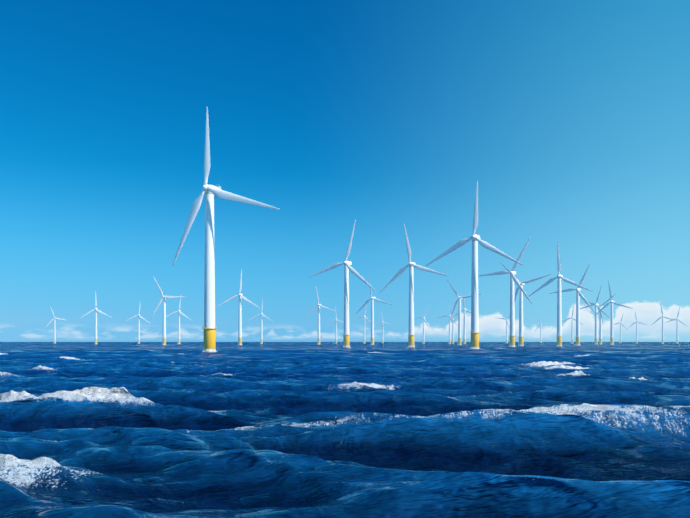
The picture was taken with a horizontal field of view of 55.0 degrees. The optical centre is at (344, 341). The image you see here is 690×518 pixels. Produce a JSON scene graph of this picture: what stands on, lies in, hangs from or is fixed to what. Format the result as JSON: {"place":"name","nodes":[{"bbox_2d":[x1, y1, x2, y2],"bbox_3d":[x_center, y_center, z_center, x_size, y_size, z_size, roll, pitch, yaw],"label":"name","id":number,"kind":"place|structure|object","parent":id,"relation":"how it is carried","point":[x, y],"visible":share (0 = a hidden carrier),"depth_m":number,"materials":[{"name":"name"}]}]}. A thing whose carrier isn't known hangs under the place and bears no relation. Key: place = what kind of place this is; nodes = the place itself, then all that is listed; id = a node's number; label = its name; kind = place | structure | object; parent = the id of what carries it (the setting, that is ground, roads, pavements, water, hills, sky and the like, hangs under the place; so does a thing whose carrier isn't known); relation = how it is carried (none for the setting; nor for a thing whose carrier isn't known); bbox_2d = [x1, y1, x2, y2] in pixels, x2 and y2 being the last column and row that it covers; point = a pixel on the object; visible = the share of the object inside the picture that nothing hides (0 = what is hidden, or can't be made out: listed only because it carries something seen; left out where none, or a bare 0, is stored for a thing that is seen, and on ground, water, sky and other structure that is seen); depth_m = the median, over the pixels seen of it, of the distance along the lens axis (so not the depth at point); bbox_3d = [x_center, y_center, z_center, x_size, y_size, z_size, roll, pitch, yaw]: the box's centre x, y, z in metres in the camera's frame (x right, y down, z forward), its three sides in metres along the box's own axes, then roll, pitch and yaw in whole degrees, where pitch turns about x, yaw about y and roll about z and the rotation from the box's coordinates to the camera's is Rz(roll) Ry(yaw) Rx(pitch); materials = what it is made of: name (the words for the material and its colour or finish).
{"place":"outdoors","nodes":[
{"label":"outdoors","id":0,"kind":"place"},
{"bbox_2d":[0,342,689,517],"bbox_3d":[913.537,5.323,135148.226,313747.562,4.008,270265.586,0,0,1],"label":"sea","id":1,"kind":"structure","parent":0,"point":[320,430],"depth_m":36.79,"materials":[{"name":"liquid"}]},
{"bbox_2d":[46,306,64,342],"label":"turbine","id":2,"kind":"object","parent":1,"relation":"in","point":[54,318],"visible":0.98,"depth_m":2327.31,"materials":[{"name":"white metal"}]},
{"bbox_2d":[81,291,111,343],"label":"turbine","id":3,"kind":"object","parent":1,"relation":"in","point":[96,309],"visible":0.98,"depth_m":1706.81,"materials":[{"name":"white metal"}]},
{"bbox_2d":[126,305,150,343],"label":"turbine","id":4,"kind":"object","parent":1,"relation":"in","point":[139,316],"visible":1,"depth_m":2088.34,"materials":[{"name":"white metal"}]},
{"bbox_2d":[151,276,184,344],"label":"turbine","id":5,"kind":"object","parent":1,"relation":"in","point":[165,297],"visible":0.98,"depth_m":1244.69,"materials":[{"name":"white metal"}]},
{"bbox_2d":[166,298,191,343],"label":"turbine","id":6,"kind":"object","parent":1,"relation":"in","point":[179,311],"visible":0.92,"depth_m":1813.18,"materials":[{"name":"white metal"}]},
{"bbox_2d":[173,108,278,351],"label":"turbine","id":7,"kind":"object","parent":1,"relation":"in","point":[210,192],"visible":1,"depth_m":365.00,"materials":[{"name":"white metal"}]},
{"bbox_2d":[217,269,260,344],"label":"turbine","id":8,"kind":"object","parent":1,"relation":"in","point":[240,295],"visible":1,"depth_m":1188.31,"materials":[{"name":"white metal"}]},
{"bbox_2d":[248,298,271,343],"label":"turbine","id":9,"kind":"object","parent":1,"relation":"in","point":[261,322],"visible":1,"depth_m":1980.95,"materials":[{"name":"white metal"}]},
{"bbox_2d":[305,287,336,343],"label":"turbine","id":10,"kind":"object","parent":1,"relation":"in","point":[314,307],"visible":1,"depth_m":1509.14,"materials":[{"name":"white metal"}]},
{"bbox_2d":[328,307,343,342],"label":"turbine","id":11,"kind":"object","parent":1,"relation":"in","point":[336,319],"visible":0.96,"depth_m":2441.75,"materials":[{"name":"white metal"}]},
{"bbox_2d":[308,220,374,346],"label":"turbine","id":12,"kind":"object","parent":1,"relation":"in","point":[347,269],"visible":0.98,"depth_m":707.37,"materials":[{"name":"white metal"}]},
{"bbox_2d":[353,304,370,343],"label":"turbine","id":13,"kind":"object","parent":1,"relation":"in","point":[364,316],"visible":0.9,"depth_m":2182.03,"materials":[{"name":"white metal"}]},
{"bbox_2d":[356,275,391,344],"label":"turbine","id":14,"kind":"object","parent":1,"relation":"in","point":[373,298],"visible":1,"depth_m":1274.59,"materials":[{"name":"white metal"}]},
{"bbox_2d":[374,312,390,342],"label":"turbine","id":15,"kind":"object","parent":1,"relation":"in","point":[382,328],"visible":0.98,"depth_m":2763.66,"materials":[{"name":"white metal"}]},
{"bbox_2d":[380,224,450,346],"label":"turbine","id":16,"kind":"object","parent":1,"relation":"in","point":[411,265],"visible":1,"depth_m":718.32,"materials":[{"name":"white metal"}]},
{"bbox_2d":[414,307,429,343],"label":"turbine","id":17,"kind":"object","parent":1,"relation":"in","point":[423,326],"visible":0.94,"depth_m":2299.04,"materials":[{"name":"white metal"}]},
{"bbox_2d":[438,302,457,343],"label":"turbine","id":18,"kind":"object","parent":1,"relation":"in","point":[449,315],"visible":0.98,"depth_m":2120.36,"materials":[{"name":"white metal"}]},
{"bbox_2d":[445,306,463,343],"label":"turbine","id":19,"kind":"object","parent":1,"relation":"in","point":[452,327],"visible":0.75,"depth_m":2297.39,"materials":[{"name":"white metal"}]},
{"bbox_2d":[447,280,480,344],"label":"turbine","id":20,"kind":"object","parent":1,"relation":"in","point":[458,301],"visible":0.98,"depth_m":1270.96,"materials":[{"name":"white metal"}]},
{"bbox_2d":[450,293,479,343],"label":"turbine","id":21,"kind":"object","parent":1,"relation":"in","point":[464,331],"visible":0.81,"depth_m":1721.68,"materials":[{"name":"white metal"}]},
{"bbox_2d":[425,181,523,348],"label":"turbine","id":22,"kind":"object","parent":1,"relation":"in","point":[476,239],"visible":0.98,"depth_m":534.61,"materials":[{"name":"white metal"}]},
{"bbox_2d":[499,316,509,342],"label":"turbine","id":23,"kind":"object","parent":1,"relation":"in","point":[507,325],"visible":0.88,"depth_m":2502.03,"materials":[{"name":"white metal"}]},
{"bbox_2d":[478,238,531,346],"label":"turbine","id":24,"kind":"object","parent":1,"relation":"in","point":[513,278],"visible":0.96,"depth_m":807.36,"materials":[{"name":"white metal"}]},
{"bbox_2d":[500,262,551,345],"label":"turbine","id":25,"kind":"object","parent":1,"relation":"in","point":[521,337],"visible":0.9,"depth_m":957.97,"materials":[{"name":"white metal"}]},
{"bbox_2d":[534,317,548,342],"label":"turbine","id":26,"kind":"object","parent":1,"relation":"in","point":[540,331],"visible":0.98,"depth_m":3173.45,"materials":[{"name":"white metal"}]},
{"bbox_2d":[528,241,592,345],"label":"turbine","id":27,"kind":"object","parent":1,"relation":"in","point":[559,277],"visible":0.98,"depth_m":852.47,"materials":[{"name":"white metal"}]},
{"bbox_2d":[549,264,593,344],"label":"turbine","id":28,"kind":"object","parent":1,"relation":"in","point":[578,290],"visible":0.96,"depth_m":1068.14,"materials":[{"name":"white metal"}]},
{"bbox_2d":[563,304,582,343],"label":"turbine","id":29,"kind":"object","parent":1,"relation":"in","point":[572,326],"visible":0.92,"depth_m":2288.03,"materials":[{"name":"white metal"}]},
{"bbox_2d":[580,285,609,343],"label":"turbine","id":30,"kind":"object","parent":1,"relation":"in","point":[596,304],"visible":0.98,"depth_m":1495.51,"materials":[{"name":"white metal"}]},
{"bbox_2d":[588,295,613,343],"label":"turbine","id":31,"kind":"object","parent":1,"relation":"in","point":[600,325],"visible":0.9,"depth_m":1581.69,"materials":[{"name":"white metal"}]},
{"bbox_2d":[596,281,632,344],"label":"turbine","id":32,"kind":"object","parent":1,"relation":"in","point":[611,326],"visible":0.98,"depth_m":1393.52,"materials":[{"name":"white metal"}]},
{"bbox_2d":[613,313,627,342],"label":"turbine","id":33,"kind":"object","parent":1,"relation":"in","point":[620,327],"visible":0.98,"depth_m":2938.00,"materials":[{"name":"white metal"}]},
{"bbox_2d":[630,313,645,342],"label":"turbine","id":34,"kind":"object","parent":1,"relation":"in","point":[636,328],"visible":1,"depth_m":2741.02,"materials":[{"name":"white metal"}]},
{"bbox_2d":[653,303,675,343],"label":"turbine","id":35,"kind":"object","parent":1,"relation":"in","point":[663,317],"visible":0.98,"depth_m":2190.35,"materials":[{"name":"white metal"}]},
{"bbox_2d":[665,307,687,342],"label":"turbine","id":36,"kind":"object","parent":1,"relation":"in","point":[677,318],"visible":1,"depth_m":2414.49,"materials":[{"name":"white metal"}]},
{"bbox_2d":[0,0,689,341],"label":"sky","id":37,"kind":"structure","parent":0,"point":[570,119],"materials":[{"name":"blue"}]}
]}

